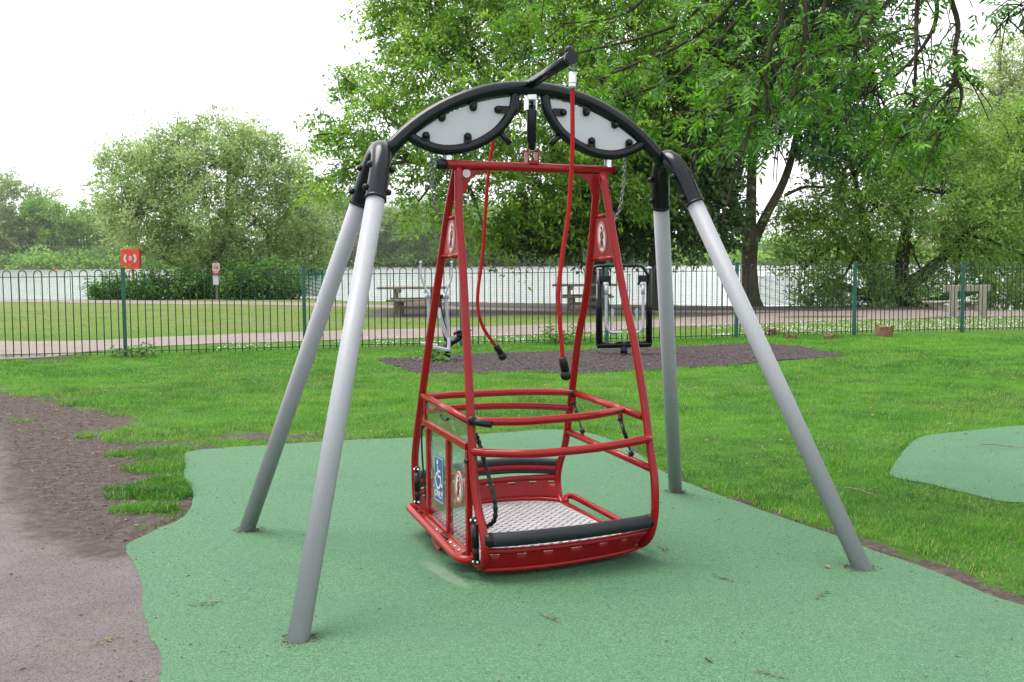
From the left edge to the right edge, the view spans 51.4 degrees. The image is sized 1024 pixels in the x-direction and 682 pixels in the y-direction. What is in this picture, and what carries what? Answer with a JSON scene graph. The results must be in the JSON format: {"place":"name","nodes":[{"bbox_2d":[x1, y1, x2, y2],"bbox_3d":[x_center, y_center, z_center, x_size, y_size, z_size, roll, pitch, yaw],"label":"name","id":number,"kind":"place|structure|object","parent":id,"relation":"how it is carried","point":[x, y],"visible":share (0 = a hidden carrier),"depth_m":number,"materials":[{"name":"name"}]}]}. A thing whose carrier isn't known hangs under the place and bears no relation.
{"place":"outdoors","nodes":[
{"label":"outdoors","id":0,"kind":"place"},
{"bbox_2d":[0,423,161,681],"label":"dirt path","id":1,"kind":"structure","parent":0,"point":[59,630],"depth_m":4.74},
{"bbox_2d":[0,430,156,681],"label":"dark scraps","id":2,"kind":"object","parent":1,"relation":"on","point":[114,650],"visible":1,"depth_m":4.21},
{"bbox_2d":[5,409,180,678],"bbox_3d":[-3.463,1.010,6.793,5.070,0.017,8.606,0,4,0],"label":"path grit","id":3,"kind":"object","parent":1,"relation":"on","point":[77,475],"visible":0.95,"depth_m":7.91,"materials":[{"name":"gravel"}]},
{"bbox_2d":[89,635,120,645],"bbox_3d":[-1.603,1.182,4.212,0.053,0.008,0.151,3,6,38],"label":"leaf spray","id":4,"kind":"object","parent":1,"relation":"on","point":[109,639],"visible":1,"depth_m":4.21,"materials":[{"name":"beige plant"}]},
{"bbox_2d":[0,300,801,312],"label":"lakeside path","id":5,"kind":"structure","parent":0,"point":[337,305],"depth_m":37.21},
{"bbox_2d":[552,284,617,311],"bbox_3d":[2.142,-1.267,31.395,1.900,0.825,1.730,0,4,3],"label":"picnic table","id":6,"kind":"object","parent":5,"relation":"on","point":[570,296],"visible":0.59,"depth_m":31.05,"materials":[{"name":"brown wood"}]},
{"bbox_2d":[0,245,1007,269],"bbox_3d":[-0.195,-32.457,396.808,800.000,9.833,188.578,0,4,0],"label":"bank","id":7,"kind":"structure","parent":0,"point":[35,267],"depth_m":319.65,"materials":[{"name":"green plant"}]},
{"bbox_2d":[0,166,63,264],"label":"willow tree","id":8,"kind":"object","parent":7,"relation":"on","point":[11,238],"visible":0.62,"depth_m":322.39,"materials":[{"name":"green plant"}]},
{"bbox_2d":[16,194,88,262],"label":"willow tree","id":9,"kind":"object","parent":7,"relation":"on","point":[28,206],"visible":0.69,"depth_m":320.30,"materials":[{"name":"green plant"}]},
{"bbox_2d":[33,243,82,263],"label":"bush","id":10,"kind":"object","parent":7,"relation":"on","point":[61,249],"visible":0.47,"depth_m":319.41,"materials":[{"name":"green plant"}]},
{"bbox_2d":[45,197,124,262],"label":"broadleaf tree","id":11,"kind":"object","parent":7,"relation":"on","point":[87,233],"visible":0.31,"depth_m":327.90,"materials":[{"name":"green plant"}]},
{"bbox_2d":[85,214,142,263],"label":"willow tree","id":12,"kind":"object","parent":7,"relation":"on","point":[119,247],"visible":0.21,"depth_m":321.74,"materials":[{"name":"green plant"}]},
{"bbox_2d":[276,215,319,264],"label":"shore tree","id":13,"kind":"object","parent":7,"relation":"on","point":[289,222],"visible":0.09,"depth_m":316.93,"materials":[{"name":"green plant"}]},
{"bbox_2d":[275,182,352,257],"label":"shore tree","id":14,"kind":"object","parent":7,"relation":"on","point":[340,204],"visible":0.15,"depth_m":322.40,"materials":[{"name":"green plant"}]},
{"bbox_2d":[326,205,395,264],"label":"shore tree","id":15,"kind":"object","parent":7,"relation":"on","point":[354,251],"visible":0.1,"depth_m":320.49,"materials":[{"name":"green plant"}]},
{"bbox_2d":[354,194,419,262],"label":"shore tree","id":16,"kind":"object","parent":7,"relation":"on","point":[384,244],"visible":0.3,"depth_m":327.12,"materials":[{"name":"green plant"}]},
{"bbox_2d":[384,193,452,263],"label":"shore tree","id":17,"kind":"object","parent":7,"relation":"on","point":[433,247],"visible":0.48,"depth_m":323.75,"materials":[{"name":"green plant"}]},
{"bbox_2d":[416,201,485,266],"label":"shore tree","id":18,"kind":"object","parent":7,"relation":"on","point":[454,262],"visible":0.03,"depth_m":326.66,"materials":[{"name":"green plant"}]},
{"bbox_2d":[441,198,502,266],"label":"shore tree","id":19,"kind":"object","parent":7,"relation":"on","point":[470,259],"visible":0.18,"depth_m":321.66,"materials":[{"name":"green plant"}]},
{"bbox_2d":[474,200,529,264],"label":"shore tree","id":20,"kind":"object","parent":7,"relation":"on","point":[498,243],"visible":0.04,"depth_m":333.58,"materials":[{"name":"green plant"}]},
{"bbox_2d":[0,199,1020,269],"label":"wood","id":21,"kind":"object","parent":7,"relation":"on","point":[89,256],"visible":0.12,"depth_m":317.74,"materials":[{"name":"green plant"}]},
{"bbox_2d":[522,198,558,265],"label":"shore tree","id":22,"kind":"object","parent":7,"relation":"on","point":[551,262],"visible":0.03,"depth_m":321.81,"materials":[{"name":"green plant"}]},
{"bbox_2d":[566,247,587,265],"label":"shore tree","id":23,"kind":"object","parent":7,"relation":"on","point":[584,258],"visible":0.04,"depth_m":325.37,"materials":[{"name":"green plant"}]},
{"bbox_2d":[0,264,1021,309],"bbox_3d":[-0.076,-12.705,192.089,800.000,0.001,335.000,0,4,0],"label":"lake","id":24,"kind":"structure","parent":0,"point":[452,286],"depth_m":85.41,"materials":[{"name":"grey liquid"}]},
{"bbox_2d":[0,298,1023,604],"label":"ground","id":25,"kind":"structure","parent":0,"point":[64,492],"depth_m":10.51,"materials":[{"name":"green plant"}]},
{"bbox_2d":[12,459,51,464],"bbox_3d":[-3.601,0.903,8.003,0.311,0.014,0.043,-5,6,-44],"label":"twig","id":26,"kind":"object","parent":25,"relation":"on","point":[30,461],"visible":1,"depth_m":7.98,"materials":[{"name":"brown wood"}]},
{"bbox_2d":[0,271,112,299],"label":"shore netting","id":27,"kind":"object","parent":25,"relation":"on","point":[70,285],"visible":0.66,"depth_m":44.37,"materials":[{"name":"plastic"}]},
{"bbox_2d":[1,393,189,678],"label":"pale chips","id":28,"kind":"object","parent":25,"relation":"on","point":[67,468],"visible":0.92,"depth_m":8.22,"materials":[{"name":"beige wood"}]},
{"bbox_2d":[0,393,206,672],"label":"soil crumbs","id":29,"kind":"object","parent":25,"relation":"on","point":[107,445],"visible":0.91,"depth_m":8.02,"materials":[{"name":"brown soil"}]},
{"bbox_2d":[78,275,133,298],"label":"reed clump","id":30,"kind":"object","parent":25,"relation":"on","point":[101,286],"visible":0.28,"depth_m":43.91,"materials":[{"name":"green plant"}]},
{"bbox_2d":[81,264,163,299],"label":"nettle clump","id":31,"kind":"object","parent":25,"relation":"on","point":[106,295],"visible":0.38,"depth_m":43.52,"materials":[{"name":"green plant"}]},
{"bbox_2d":[120,249,140,298],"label":"lifebuoy housing","id":32,"kind":"object","parent":25,"relation":"on","point":[132,257],"visible":0.9,"depth_m":44.25,"materials":[{"name":"plastic"}]},
{"bbox_2d":[102,340,168,357],"bbox_3d":[-6.105,0.201,17.163,1.033,0.437,0.807,0,4,0],"label":"weed tuft","id":33,"kind":"object","parent":25,"relation":"on","point":[129,348],"visible":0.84,"depth_m":17.11,"materials":[{"name":"green plant"}]},
{"bbox_2d":[125,260,220,299],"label":"nettle clump","id":34,"kind":"object","parent":25,"relation":"on","point":[171,293],"visible":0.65,"depth_m":43.02,"materials":[{"name":"green plant"}]},
{"bbox_2d":[80,101,349,297],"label":"willow tree","id":35,"kind":"object","parent":25,"relation":"on","point":[174,164],"visible":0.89,"depth_m":45.01,"materials":[{"name":"green plant"}]},
{"bbox_2d":[212,261,219,298],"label":"warning sign","id":36,"kind":"object","parent":25,"relation":"on","point":[216,266],"visible":0.9,"depth_m":42.67,"materials":[{"name":"white metal"}]},
{"bbox_2d":[178,263,257,298],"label":"nettle clump","id":37,"kind":"object","parent":25,"relation":"on","point":[207,290],"visible":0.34,"depth_m":43.11,"materials":[{"name":"green plant"}]},
{"bbox_2d":[212,253,311,299],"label":"bramble bush","id":38,"kind":"object","parent":25,"relation":"on","point":[244,286],"visible":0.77,"depth_m":42.55,"materials":[{"name":"green plant"}]},
{"bbox_2d":[299,269,325,297],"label":"plastic netting","id":39,"kind":"object","parent":25,"relation":"on","point":[313,283],"visible":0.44,"depth_m":45.69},
{"bbox_2d":[376,286,446,316],"bbox_3d":[-2.727,-1.087,29.401,1.950,0.825,1.730,0,4,-2],"label":"picnic table","id":40,"kind":"object","parent":25,"relation":"on","point":[397,301],"visible":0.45,"depth_m":29.05,"materials":[{"name":"brown wood"}]},
{"bbox_2d":[412,348,462,362],"bbox_3d":[-1.098,0.264,16.003,0.951,0.421,0.953,0,4,0],"label":"weed tuft","id":41,"kind":"object","parent":25,"relation":"on","point":[443,358],"visible":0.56,"depth_m":15.91,"materials":[{"name":"green plant"}]},
{"bbox_2d":[0,308,1023,597],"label":"grass","id":42,"kind":"structure","parent":25,"relation":"on","point":[170,482],"depth_m":11.32,"materials":[{"name":"green plant"}]},
{"bbox_2d":[845,487,883,496],"bbox_3d":[2.221,0.946,6.694,0.043,0.014,0.311,-3,5,-27],"label":"twig","id":43,"kind":"object","parent":42,"relation":"on","point":[863,491],"visible":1,"depth_m":6.69,"materials":[{"name":"brown wood"}]},
{"bbox_2d":[0,261,1023,357],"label":"bow top fence","id":44,"kind":"object","parent":25,"relation":"on","point":[962,301],"visible":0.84,"depth_m":18.97,"materials":[{"name":"metal"}]},
{"bbox_2d":[321,274,721,305],"bbox_3d":[-0.311,-1.870,38.469,16.046,1.130,0.058,2,5,26],"label":"shore netting","id":45,"kind":"object","parent":25,"relation":"on","point":[506,287],"visible":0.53,"depth_m":38.31,"materials":[{"name":"plastic"}]},
{"bbox_2d":[53,363,1014,475],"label":"dry leaf bits","id":46,"kind":"object","parent":25,"relation":"on","point":[567,398],"visible":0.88,"depth_m":11.79,"materials":[{"name":"brown plant"}]},
{"bbox_2d":[291,0,779,308],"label":"ash tree","id":47,"kind":"object","parent":25,"relation":"on","point":[448,37],"visible":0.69,"depth_m":30.49,"materials":[{"name":"green plant"}]},
{"bbox_2d":[539,323,590,344],"bbox_3d":[0.805,-0.033,19.098,0.745,0.593,1.270,-4,5,-36],"label":"weed tuft","id":48,"kind":"object","parent":25,"relation":"on","point":[552,340],"visible":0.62,"depth_m":19.06,"materials":[{"name":"green plant"}]},
{"bbox_2d":[376,343,845,373],"bbox_3d":[1.779,0.283,16.251,7.267,0.080,3.496,-2,5,-19],"label":"mulch bed","id":49,"kind":"object","parent":25,"relation":"on","point":[626,368],"visible":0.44,"depth_m":15.90,"materials":[{"name":"brown wood"}]},
{"bbox_2d":[419,261,471,357],"bbox_3d":[-0.996,-0.443,16.082,0.792,1.532,0.253,-1,4,-4],"label":"cross trainer","id":50,"kind":"object","parent":49,"relation":"on","point":[449,342],"visible":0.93,"depth_m":16.09,"materials":[{"name":"grey paint"}]},
{"bbox_2d":[593,264,651,354],"bbox_3d":[1.717,-0.462,16.578,0.957,1.478,0.616,0,4,4],"label":"air walker","id":51,"kind":"object","parent":49,"relation":"on","point":[623,346],"visible":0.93,"depth_m":16.75,"materials":[{"name":"grey paint"}]},
{"bbox_2d":[216,315,1023,349],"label":"daisies","id":52,"kind":"object","parent":25,"relation":"on","point":[770,327],"visible":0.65,"depth_m":22.23,"materials":[{"name":"white plant"}]},
{"bbox_2d":[478,41,765,309],"bbox_3d":[3.276,-4.956,32.614,8.623,8.148,5.478,0,4,0],"label":"maple tree","id":53,"kind":"object","parent":25,"relation":"on","point":[714,188],"visible":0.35,"depth_m":31.29,"materials":[{"name":"green plant"}]},
{"bbox_2d":[480,0,1023,220],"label":"ash tree","id":54,"kind":"object","parent":25,"relation":"on","point":[898,116],"visible":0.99,"depth_m":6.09,"materials":[{"name":"green plant"}]},
{"bbox_2d":[764,328,776,335],"bbox_3d":[5.051,-0.143,20.793,0.235,0.244,0.190,0,4,0],"label":"log piece","id":55,"kind":"object","parent":25,"relation":"on","point":[767,330],"visible":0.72,"depth_m":20.74,"materials":[{"name":"brown wood"}]},
{"bbox_2d":[758,275,800,305],"bbox_3d":[8.616,-1.593,34.433,1.418,1.080,0.058,1,4,12],"label":"plastic netting","id":56,"kind":"object","parent":25,"relation":"on","point":[777,291],"visible":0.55,"depth_m":34.45,"materials":[{"name":"white plastic"}]},
{"bbox_2d":[783,334,796,338],"bbox_3d":[5.193,-0.046,19.899,0.247,0.180,0.191,2,5,31],"label":"log piece","id":57,"kind":"object","parent":25,"relation":"on","point":[794,336],"visible":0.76,"depth_m":19.85,"materials":[{"name":"brown wood"}]},
{"bbox_2d":[665,0,920,306],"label":"forked tree","id":58,"kind":"object","parent":25,"relation":"on","point":[824,158],"visible":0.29,"depth_m":32.63,"materials":[{"name":"green plant"}]},
{"bbox_2d":[596,433,1023,599],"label":"edge soil","id":59,"kind":"structure","parent":25,"relation":"on","point":[988,586],"depth_m":5.58,"materials":[{"name":"brown soil"}]},
{"bbox_2d":[822,333,834,338],"bbox_3d":[5.949,-0.057,20.018,0.228,0.183,0.186,0,4,0],"label":"log piece","id":60,"kind":"object","parent":25,"relation":"on","point":[829,336],"visible":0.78,"depth_m":19.95,"materials":[{"name":"brown wood"}]},
{"bbox_2d":[791,275,901,305],"bbox_3d":[10.546,-1.527,33.929,3.535,1.161,1.611,0,4,0],"label":"bush","id":61,"kind":"object","parent":25,"relation":"on","point":[861,302],"visible":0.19,"depth_m":33.79,"materials":[{"name":"green plant"}]},
{"bbox_2d":[874,324,892,336],"bbox_3d":[7.179,-0.176,20.542,0.380,0.302,0.301,0,4,0],"label":"log piece","id":62,"kind":"object","parent":25,"relation":"on","point":[883,331],"visible":0.88,"depth_m":20.43,"materials":[{"name":"brown wood"}]},
{"bbox_2d":[757,74,1023,309],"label":"willow tree","id":63,"kind":"object","parent":25,"relation":"on","point":[980,194],"visible":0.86,"depth_m":33.10,"materials":[{"name":"green plant"}]},
{"bbox_2d":[882,19,1023,294],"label":"poplar tree","id":64,"kind":"object","parent":25,"relation":"on","point":[1002,71],"visible":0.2,"depth_m":49.51,"materials":[{"name":"green plant"}]},
{"bbox_2d":[922,285,990,317],"bbox_3d":[11.181,-0.992,26.808,1.580,0.840,0.734,-1,4,-14],"label":"timber bench","id":65,"kind":"object","parent":25,"relation":"on","point":[955,288],"visible":0.66,"depth_m":26.58,"materials":[{"name":"brown wood"}]},
{"bbox_2d":[987,277,1022,309],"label":"bush","id":66,"kind":"object","parent":25,"relation":"on","point":[1017,297],"visible":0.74,"depth_m":32.81,"materials":[{"name":"green plant"}]},
{"bbox_2d":[0,310,1023,359],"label":"gravel path","id":67,"kind":"structure","parent":0,"point":[711,320],"depth_m":21.98,"materials":[{"name":"beige gravel"}]},
{"bbox_2d":[0,0,1023,251],"label":"sky","id":68,"kind":"structure","parent":0,"point":[73,73],"materials":[{"name":"white"}]},
{"bbox_2d":[126,430,1023,681],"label":"rubber paving","id":69,"kind":"structure","parent":0,"point":[430,620],"depth_m":4.71,"materials":[{"name":"green rubber"}]},
{"bbox_2d":[190,599,221,605],"bbox_3d":[-1.338,1.143,4.661,0.128,0.009,0.064,-1,4,-9],"label":"leaf spray","id":70,"kind":"object","parent":69,"relation":"on","point":[207,602],"visible":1,"depth_m":4.65,"materials":[{"name":"plant"}]},
{"bbox_2d":[539,612,560,621],"bbox_3d":[0.165,1.150,4.446,0.043,0.008,0.150,-4,6,-39],"label":"leaf spray","id":71,"kind":"object","parent":69,"relation":"on","point":[546,615],"visible":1,"depth_m":4.44,"materials":[{"name":"plant"}]},
{"bbox_2d":[229,489,882,647],"bbox_3d":[0.099,1.073,5.552,2.901,0.008,2.051,-2,5,-20],"label":"foot grit","id":72,"kind":"object","parent":69,"relation":"on","point":[323,636],"visible":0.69,"depth_m":5.13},
{"bbox_2d":[239,46,872,643],"bbox_3d":[0.097,-0.110,5.457,2.808,2.494,1.965,-2,5,-20],"label":"swing frame","id":73,"kind":"object","parent":69,"relation":"on","point":[603,130],"visible":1,"depth_m":5.31,"materials":[{"name":"grey metal"}]},
{"bbox_2d":[429,152,444,214],"bbox_3d":[-0.370,-0.793,5.290,0.084,0.338,0.022,-2,5,-24],"label":"safety chain","id":74,"kind":"object","parent":73,"relation":"hanging from","point":[432,191],"visible":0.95,"depth_m":5.28,"materials":[{"name":"metal"}]},
{"bbox_2d":[476,140,506,360],"bbox_3d":[-0.122,-0.607,6.088,0.185,1.450,0.051,-2,5,-20],"label":"pull rope","id":75,"kind":"object","parent":73,"relation":"hanging from","point":[502,355],"visible":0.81,"depth_m":6.07,"materials":[{"name":"fabric"}]},
{"bbox_2d":[406,101,658,572],"bbox_3d":[0.039,-0.065,5.551,1.055,2.308,1.316,-2,5,-22],"label":"wheelchair swing","id":76,"kind":"object","parent":73,"relation":"hanging from","point":[541,522],"visible":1,"depth_m":5.37,"materials":[{"name":"red metal"}]},
{"bbox_2d":[556,64,576,380],"bbox_3d":[0.242,-0.523,4.732,0.097,1.407,0.051,-2,5,-20],"label":"pull rope","id":77,"kind":"object","parent":73,"relation":"hanging from","point":[565,374],"visible":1,"depth_m":4.73,"materials":[{"name":"fabric"}]},
{"bbox_2d":[614,158,625,219],"bbox_3d":[0.550,-0.801,5.633,0.115,0.374,0.026,-1,4,-8],"label":"safety chain","id":78,"kind":"object","parent":73,"relation":"hanging from","point":[623,187],"visible":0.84,"depth_m":5.63,"materials":[{"name":"metal"}]},
{"bbox_2d":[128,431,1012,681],"bbox_3d":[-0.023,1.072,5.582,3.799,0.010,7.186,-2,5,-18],"label":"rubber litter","id":79,"kind":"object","parent":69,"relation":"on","point":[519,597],"visible":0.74,"depth_m":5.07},
{"bbox_2d":[712,573,738,581],"bbox_3d":[0.994,1.105,4.982,0.050,0.008,0.159,-4,6,-42],"label":"leaf spray","id":80,"kind":"object","parent":69,"relation":"on","point":[725,577],"visible":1,"depth_m":4.97,"materials":[{"name":"plant"}]},
{"bbox_2d":[757,667,788,678],"bbox_3d":[0.934,1.192,3.827,0.132,0.009,0.040,3,5,37],"label":"leaf spray","id":81,"kind":"object","parent":69,"relation":"on","point":[781,674],"visible":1,"depth_m":3.82,"materials":[{"name":"beige plant"}]},
{"bbox_2d":[815,589,832,597],"bbox_3d":[1.383,1.121,4.729,0.044,0.008,0.163,3,6,38],"label":"leaf spray","id":82,"kind":"object","parent":69,"relation":"on","point":[817,595],"visible":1,"depth_m":4.72,"materials":[{"name":"plant"}]},
{"bbox_2d":[889,425,1023,503],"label":"rubber paving","id":83,"kind":"structure","parent":0,"point":[1002,470],"depth_m":7.79,"materials":[{"name":"green rubber"}]},
{"bbox_2d":[927,425,1021,494],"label":"patch litter","id":84,"kind":"object","parent":83,"relation":"on","point":[963,458],"visible":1,"depth_m":8.15,"materials":[{"name":"brown plant"}]},
{"bbox_2d":[981,444,1023,447],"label":"twig","id":85,"kind":"object","parent":83,"relation":"on","point":[1000,445],"visible":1,"depth_m":8.41,"materials":[{"name":"brown wood"}]}
]}

